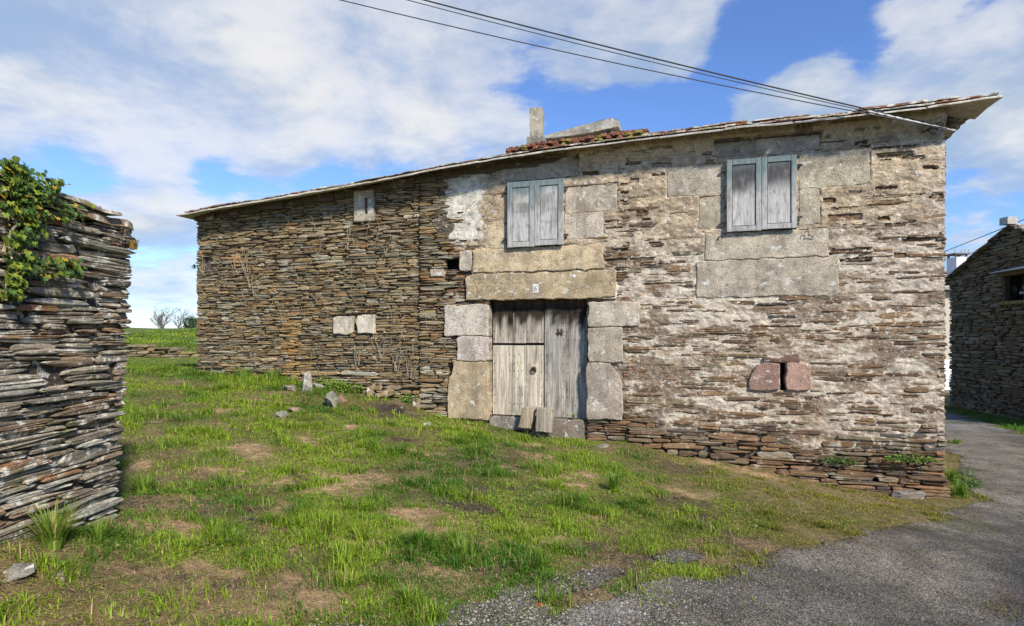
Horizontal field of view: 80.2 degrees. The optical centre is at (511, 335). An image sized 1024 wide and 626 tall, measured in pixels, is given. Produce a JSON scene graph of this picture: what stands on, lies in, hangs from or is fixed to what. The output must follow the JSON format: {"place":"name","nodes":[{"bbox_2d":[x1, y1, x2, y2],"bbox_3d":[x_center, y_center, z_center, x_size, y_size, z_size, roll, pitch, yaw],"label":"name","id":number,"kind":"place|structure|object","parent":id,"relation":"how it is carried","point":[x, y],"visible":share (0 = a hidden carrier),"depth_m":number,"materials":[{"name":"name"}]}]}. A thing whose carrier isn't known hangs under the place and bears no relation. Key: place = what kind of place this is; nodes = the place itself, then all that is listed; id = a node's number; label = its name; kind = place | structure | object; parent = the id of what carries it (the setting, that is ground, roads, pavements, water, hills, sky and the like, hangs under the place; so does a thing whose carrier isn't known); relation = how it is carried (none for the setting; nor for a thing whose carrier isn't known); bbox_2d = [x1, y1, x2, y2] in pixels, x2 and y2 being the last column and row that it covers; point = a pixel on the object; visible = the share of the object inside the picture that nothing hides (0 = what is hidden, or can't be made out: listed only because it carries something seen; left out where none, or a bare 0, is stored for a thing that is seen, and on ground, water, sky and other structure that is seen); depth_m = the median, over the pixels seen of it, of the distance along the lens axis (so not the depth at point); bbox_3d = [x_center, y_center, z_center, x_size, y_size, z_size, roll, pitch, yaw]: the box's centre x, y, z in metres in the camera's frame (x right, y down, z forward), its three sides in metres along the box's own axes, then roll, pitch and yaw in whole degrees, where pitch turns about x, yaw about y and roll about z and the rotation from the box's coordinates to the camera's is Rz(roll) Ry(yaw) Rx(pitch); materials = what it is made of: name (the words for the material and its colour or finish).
{"place":"outdoors","nodes":[
{"label":"outdoors","id":0,"kind":"place"},
{"bbox_2d":[120,328,199,369],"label":"meadow grass","id":1,"kind":"structure","parent":0,"point":[191,333],"depth_m":22.71,"materials":[{"name":"green plant"}]},
{"bbox_2d":[0,328,1023,625],"bbox_3d":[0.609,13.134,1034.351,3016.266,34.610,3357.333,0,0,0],"label":"ground","id":2,"kind":"structure","parent":0,"point":[664,464],"depth_m":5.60,"materials":[{"name":"green plant"}]},
{"bbox_2d":[4,562,34,581],"bbox_3d":[-2.625,1.236,3.192,0.236,0.062,0.147,0,2,17],"label":"loose stone","id":3,"kind":"object","parent":2,"relation":"on","point":[22,570],"visible":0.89,"depth_m":3.17,"materials":[{"name":"stone"}]},
{"bbox_2d":[0,492,100,551],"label":"grass clump","id":4,"kind":"object","parent":2,"relation":"on","point":[52,533],"visible":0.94,"depth_m":3.53,"materials":[{"name":"green plant"}]},
{"bbox_2d":[52,570,66,581],"bbox_3d":[-2.461,1.312,3.303,0.077,0.058,0.050,0,7,-1],"label":"loose stone","id":5,"kind":"object","parent":2,"relation":"on","point":[61,577],"visible":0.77,"depth_m":3.29,"materials":[{"name":"stone"}]},
{"bbox_2d":[0,171,136,544],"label":"stone shed","id":6,"kind":"structure","parent":2,"relation":"on","point":[63,359],"depth_m":3.79,"materials":[{"name":"stone"}]},
{"bbox_2d":[0,155,95,303],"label":"ivy","id":7,"kind":"object","parent":6,"relation":"hanging from","point":[19,174],"visible":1,"depth_m":3.34,"materials":[{"name":"green plant"}]},
{"bbox_2d":[128,239,138,249],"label":"wall fern","id":8,"kind":"object","parent":6,"relation":"attached to","point":[133,245],"depth_m":4.29,"materials":[{"name":"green plant"}]},
{"bbox_2d":[78,514,113,543],"bbox_3d":[-2.622,1.224,3.837,0.273,0.179,0.287,0,0,39],"label":"grass clump","id":9,"kind":"object","parent":2,"relation":"on","point":[97,532],"visible":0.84,"depth_m":3.84,"materials":[{"name":"green plant"}]},
{"bbox_2d":[118,469,167,492],"bbox_3d":[-3.062,1.200,5.052,0.419,0.205,0.413,0,0,-18],"label":"grass clump","id":10,"kind":"object","parent":2,"relation":"on","point":[144,485],"visible":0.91,"depth_m":5.04,"materials":[{"name":"green plant"}]},
{"bbox_2d":[121,344,197,358],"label":"terrace wall","id":11,"kind":"structure","parent":2,"relation":"on","point":[135,350],"depth_m":17.44,"materials":[{"name":"stone"}]},
{"bbox_2d":[148,306,173,327],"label":"bare tree","id":12,"kind":"object","parent":2,"relation":"on","point":[161,315],"visible":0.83,"depth_m":61.85,"materials":[{"name":"plant"}]},
{"bbox_2d":[153,307,180,327],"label":"bare tree","id":13,"kind":"object","parent":2,"relation":"on","point":[158,319],"visible":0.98,"depth_m":60.12,"materials":[{"name":"brown plant"}]},
{"bbox_2d":[170,308,196,327],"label":"bare tree","id":14,"kind":"object","parent":2,"relation":"on","point":[180,318],"visible":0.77,"depth_m":61.56,"materials":[{"name":"plant"}]},
{"bbox_2d":[183,316,197,327],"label":"evergreen bush","id":15,"kind":"object","parent":2,"relation":"on","point":[190,324],"visible":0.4,"depth_m":57.57,"materials":[{"name":"green plant"}]},
{"bbox_2d":[231,365,254,379],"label":"grass clump","id":16,"kind":"object","parent":2,"relation":"on","point":[245,372],"visible":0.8,"depth_m":11.16,"materials":[{"name":"green plant"}]},
{"bbox_2d":[263,368,282,380],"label":"grass clump","id":17,"kind":"object","parent":2,"relation":"on","point":[272,375],"visible":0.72,"depth_m":11.10,"materials":[{"name":"green plant"}]},
{"bbox_2d":[276,411,287,417],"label":"loose stone","id":18,"kind":"object","parent":2,"relation":"on","point":[283,414],"visible":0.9,"depth_m":8.63,"materials":[{"name":"stone"}]},
{"bbox_2d":[282,385,295,391],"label":"loose stone","id":19,"kind":"object","parent":2,"relation":"on","point":[289,387],"visible":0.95,"depth_m":10.39,"materials":[{"name":"stone"}]},
{"bbox_2d":[288,407,303,412],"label":"loose stone","id":20,"kind":"object","parent":2,"relation":"on","point":[291,409],"visible":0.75,"depth_m":8.99,"materials":[{"name":"stone"}]},
{"bbox_2d":[302,371,312,390],"bbox_3d":[-3.560,0.842,10.564,0.184,0.446,0.188,0,0,-23],"label":"loose stone","id":21,"kind":"object","parent":2,"relation":"on","point":[307,382],"visible":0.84,"depth_m":10.51,"materials":[{"name":"stone"}]},
{"bbox_2d":[315,374,330,385],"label":"weed","id":22,"kind":"object","parent":2,"relation":"on","point":[322,381],"visible":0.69,"depth_m":10.98,"materials":[{"name":"green plant"}]},
{"bbox_2d":[324,391,336,407],"bbox_3d":[-2.889,1.023,9.694,0.183,0.297,0.277,0,0,14],"label":"loose stone","id":23,"kind":"object","parent":2,"relation":"on","point":[330,399],"visible":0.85,"depth_m":9.62,"materials":[{"name":"stone"}]},
{"bbox_2d":[320,378,351,389],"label":"weed","id":24,"kind":"object","parent":2,"relation":"on","point":[336,384],"visible":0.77,"depth_m":10.88,"materials":[{"name":"green plant"}]},
{"bbox_2d":[337,393,346,402],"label":"loose stone","id":25,"kind":"object","parent":2,"relation":"on","point":[341,397],"visible":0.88,"depth_m":10.14,"materials":[{"name":"stone"}]},
{"bbox_2d":[339,382,364,392],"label":"weed","id":26,"kind":"object","parent":2,"relation":"on","point":[351,391],"visible":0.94,"depth_m":10.81,"materials":[{"name":"green plant"}]},
{"bbox_2d":[366,383,375,396],"bbox_3d":[-2.524,0.987,10.833,0.157,0.354,0.094,23,-8,9],"label":"loose stone","id":27,"kind":"object","parent":2,"relation":"on","point":[369,390],"visible":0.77,"depth_m":10.80,"materials":[{"name":"stone"}]},
{"bbox_2d":[376,389,396,396],"bbox_3d":[-2.231,1.015,10.715,0.414,0.125,0.149,-12,-9,16],"label":"loose stone","id":28,"kind":"object","parent":2,"relation":"on","point":[387,392],"visible":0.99,"depth_m":10.65,"materials":[{"name":"stone"}]},
{"bbox_2d":[380,404,405,413],"bbox_3d":[-1.977,1.229,10.121,0.456,0.205,0.276,0,0,14],"label":"rock","id":29,"kind":"object","parent":2,"relation":"on","point":[401,409],"visible":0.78,"depth_m":9.99,"materials":[{"name":"stone"}]},
{"bbox_2d":[396,393,417,402],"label":"weed","id":30,"kind":"object","parent":2,"relation":"on","point":[404,399],"visible":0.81,"depth_m":10.48,"materials":[{"name":"green plant"}]},
{"bbox_2d":[411,396,420,408],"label":"loose stone","id":31,"kind":"object","parent":2,"relation":"on","point":[415,403],"visible":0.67,"depth_m":10.51,"materials":[{"name":"stone"}]},
{"bbox_2d":[437,527,488,558],"bbox_3d":[-0.359,1.503,4.397,0.376,0.164,0.334,0,0,21],"label":"grass clump","id":32,"kind":"object","parent":2,"relation":"on","point":[471,544],"visible":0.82,"depth_m":4.41,"materials":[{"name":"green plant"}]},
{"bbox_2d":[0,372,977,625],"bbox_3d":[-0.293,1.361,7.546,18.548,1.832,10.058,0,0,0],"label":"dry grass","id":33,"kind":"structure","parent":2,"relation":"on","point":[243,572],"depth_m":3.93,"materials":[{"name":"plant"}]},
{"bbox_2d":[0,380,1017,625],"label":"clover","id":34,"kind":"object","parent":2,"relation":"on","point":[490,518],"visible":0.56,"depth_m":5.76,"materials":[{"name":"green plant"}]},
{"bbox_2d":[518,406,537,428],"bbox_3d":[0.256,1.335,9.943,0.304,0.358,0.125,0,0,17],"label":"wooden stump","id":35,"kind":"object","parent":2,"relation":"on","point":[527,417],"visible":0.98,"depth_m":9.89,"materials":[{"name":"brown wood"}]},
{"bbox_2d":[535,407,554,432],"bbox_3d":[0.530,1.355,9.796,0.295,0.397,0.135,0,0,17],"label":"wooden stump","id":36,"kind":"object","parent":2,"relation":"on","point":[544,418],"visible":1,"depth_m":9.74,"materials":[{"name":"brown wood"}]},
{"bbox_2d":[176,92,1003,498],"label":"stone house","id":37,"kind":"structure","parent":2,"relation":"on","point":[768,294],"depth_m":9.45,"materials":[{"name":"stone"}]},
{"bbox_2d":[197,178,507,388],"bbox_3d":[-3.059,-0.798,11.016,6.581,3.846,0.040,0,0,17],"label":"dead creeper","id":38,"kind":"object","parent":37,"relation":"attached to","point":[380,356],"visible":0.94,"depth_m":10.84,"materials":[{"name":"brown plant"}]},
{"bbox_2d":[354,189,375,222],"bbox_3d":[-2.625,-2.332,11.043,0.403,0.564,0.290,0,0,17],"label":"slit window","id":39,"kind":"structure","parent":37,"relation":"in","point":[361,197],"depth_m":10.91,"materials":[{"name":"stone"}]},
{"bbox_2d":[493,300,543,342],"bbox_3d":[0.102,-0.238,10.246,0.890,0.724,0.047,0,0,17],"label":"door leaf","id":40,"kind":"structure","parent":37,"relation":"in","point":[519,321],"depth_m":10.23,"materials":[{"name":"grey wood"}]},
{"bbox_2d":[493,345,543,415],"bbox_3d":[0.095,0.748,10.226,0.890,1.175,0.081,0,0,17],"label":"door leaf","id":41,"kind":"structure","parent":37,"relation":"in","point":[518,370],"depth_m":10.23,"materials":[{"name":"grey wood"}]},
{"bbox_2d":[513,181,561,247],"bbox_3d":[0.403,-2.012,10.073,0.975,1.135,0.030,0,0,17],"label":"window back","id":42,"kind":"structure","parent":37,"relation":"in","point":[520,181],"depth_m":10.02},
{"bbox_2d":[492,299,586,418],"bbox_3d":[0.466,0.373,10.179,1.692,2.027,0.030,0,0,17],"label":"door back","id":43,"kind":"structure","parent":37,"relation":"in","point":[539,299],"depth_m":10.25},
{"bbox_2d":[545,299,587,417],"bbox_3d":[0.882,0.371,9.982,0.714,1.944,0.081,0,0,17],"label":"door leaf","id":44,"kind":"structure","parent":37,"relation":"in","point":[566,326],"depth_m":9.98,"materials":[{"name":"grey wood"}]},
{"bbox_2d":[340,0,946,128],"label":"power cable","id":45,"kind":"object","parent":37,"relation":"attached to","point":[642,68],"visible":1,"depth_m":8.17,"materials":[{"name":"black rubber"}]},
{"bbox_2d":[408,0,894,117],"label":"power cable","id":46,"kind":"object","parent":37,"relation":"attached to","point":[643,59],"visible":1,"depth_m":8.29,"materials":[{"name":"black rubber"}]},
{"bbox_2d":[423,0,945,126],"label":"power cable","id":47,"kind":"object","parent":37,"relation":"attached to","point":[680,64],"visible":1,"depth_m":8.32,"materials":[{"name":"black rubber"}]},
{"bbox_2d":[731,154,796,231],"bbox_3d":[3.706,-2.098,9.061,0.993,1.130,0.030,0,0,17],"label":"window back","id":48,"kind":"structure","parent":37,"relation":"in","point":[794,154],"depth_m":9.07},
{"bbox_2d":[819,454,859,464],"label":"weed","id":49,"kind":"object","parent":37,"relation":"on","point":[840,461],"visible":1,"depth_m":8.56,"materials":[{"name":"green plant"}]},
{"bbox_2d":[867,110,955,131],"bbox_3d":[5.375,-2.889,8.184,1.166,0.304,0.033,0,0,2],"label":"cable sleeve","id":50,"kind":"object","parent":37,"relation":"attached to","point":[891,116],"visible":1,"depth_m":8.18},
{"bbox_2d":[883,453,940,464],"bbox_3d":[5.468,1.673,8.313,0.743,0.126,0.469,0,0,0],"label":"weed","id":51,"kind":"object","parent":37,"relation":"on","point":[906,459],"visible":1,"depth_m":8.30,"materials":[{"name":"green plant"}]},
{"bbox_2d":[597,443,608,447],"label":"loose stone","id":52,"kind":"object","parent":2,"relation":"on","point":[603,445],"visible":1,"depth_m":9.01,"materials":[{"name":"stone"}]},
{"bbox_2d":[602,469,626,491],"bbox_3d":[1.090,1.542,6.515,0.314,0.262,0.316,0,0,0],"label":"grass clump","id":53,"kind":"object","parent":2,"relation":"on","point":[614,483],"visible":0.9,"depth_m":6.46,"materials":[{"name":"green plant"}]},
{"bbox_2d":[890,490,926,499],"bbox_3d":[5.302,2.139,8.186,0.506,0.133,0.306,0,2,6],"label":"loose stone","id":54,"kind":"object","parent":2,"relation":"on","point":[908,494],"visible":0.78,"depth_m":8.07,"materials":[{"name":"stone"}]},
{"bbox_2d":[944,464,960,481],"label":"grass clump","id":55,"kind":"object","parent":2,"relation":"on","point":[951,475],"visible":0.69,"depth_m":9.28,"materials":[{"name":"green plant"}]},
{"bbox_2d":[944,249,971,389],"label":"pale house","id":56,"kind":"structure","parent":2,"relation":"on","point":[956,261],"depth_m":26.20,"materials":[{"name":"stone"}]},
{"bbox_2d":[947,478,973,497],"bbox_3d":[6.112,2.071,8.297,0.401,0.276,0.403,0,0,16],"label":"grass clump","id":57,"kind":"object","parent":2,"relation":"on","point":[959,490],"visible":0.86,"depth_m":8.24,"materials":[{"name":"green plant"}]},
{"bbox_2d":[944,217,1023,420],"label":"stone barn","id":58,"kind":"structure","parent":2,"relation":"on","point":[985,283],"depth_m":17.95,"materials":[{"name":"stone"}]},
{"bbox_2d":[998,270,1023,304],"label":"window frame","id":59,"kind":"structure","parent":58,"relation":"in","point":[1006,276],"depth_m":17.35,"materials":[{"name":"brown wood"}]},
{"bbox_2d":[944,406,1023,433],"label":"verge grass","id":60,"kind":"structure","parent":2,"relation":"on","point":[1008,422],"depth_m":16.48,"materials":[{"name":"green plant"}]},
{"bbox_2d":[0,0,1023,327],"label":"sky","id":61,"kind":"structure","parent":0,"point":[152,112],"materials":[{"name":"blue"}]},
{"bbox_2d":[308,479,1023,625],"bbox_3d":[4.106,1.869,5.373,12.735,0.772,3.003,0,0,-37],"label":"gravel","id":62,"kind":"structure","parent":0,"point":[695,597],"depth_m":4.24,"materials":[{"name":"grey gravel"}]},
{"bbox_2d":[317,390,1023,625],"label":"road","id":63,"kind":"structure","parent":0,"point":[982,450],"depth_m":4.62,"materials":[{"name":"grey asphalt"}]},
{"bbox_2d":[953,469,983,486],"bbox_3d":[6.745,2.106,8.993,0.486,0.274,0.303,0,0,0],"label":"weed","id":64,"kind":"object","parent":63,"relation":"on","point":[972,481],"visible":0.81,"depth_m":8.98,"materials":[{"name":"green plant"}]},
{"bbox_2d":[947,437,961,443],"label":"grass clump","id":65,"kind":"object","parent":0,"point":[953,441],"visible":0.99,"depth_m":12.71,"materials":[{"name":"green plant"}]},
{"bbox_2d":[946,219,1023,250],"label":"power cable","id":66,"kind":"object","parent":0,"point":[979,237],"visible":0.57,"depth_m":19.62,"materials":[{"name":"black rubber"}]}
]}

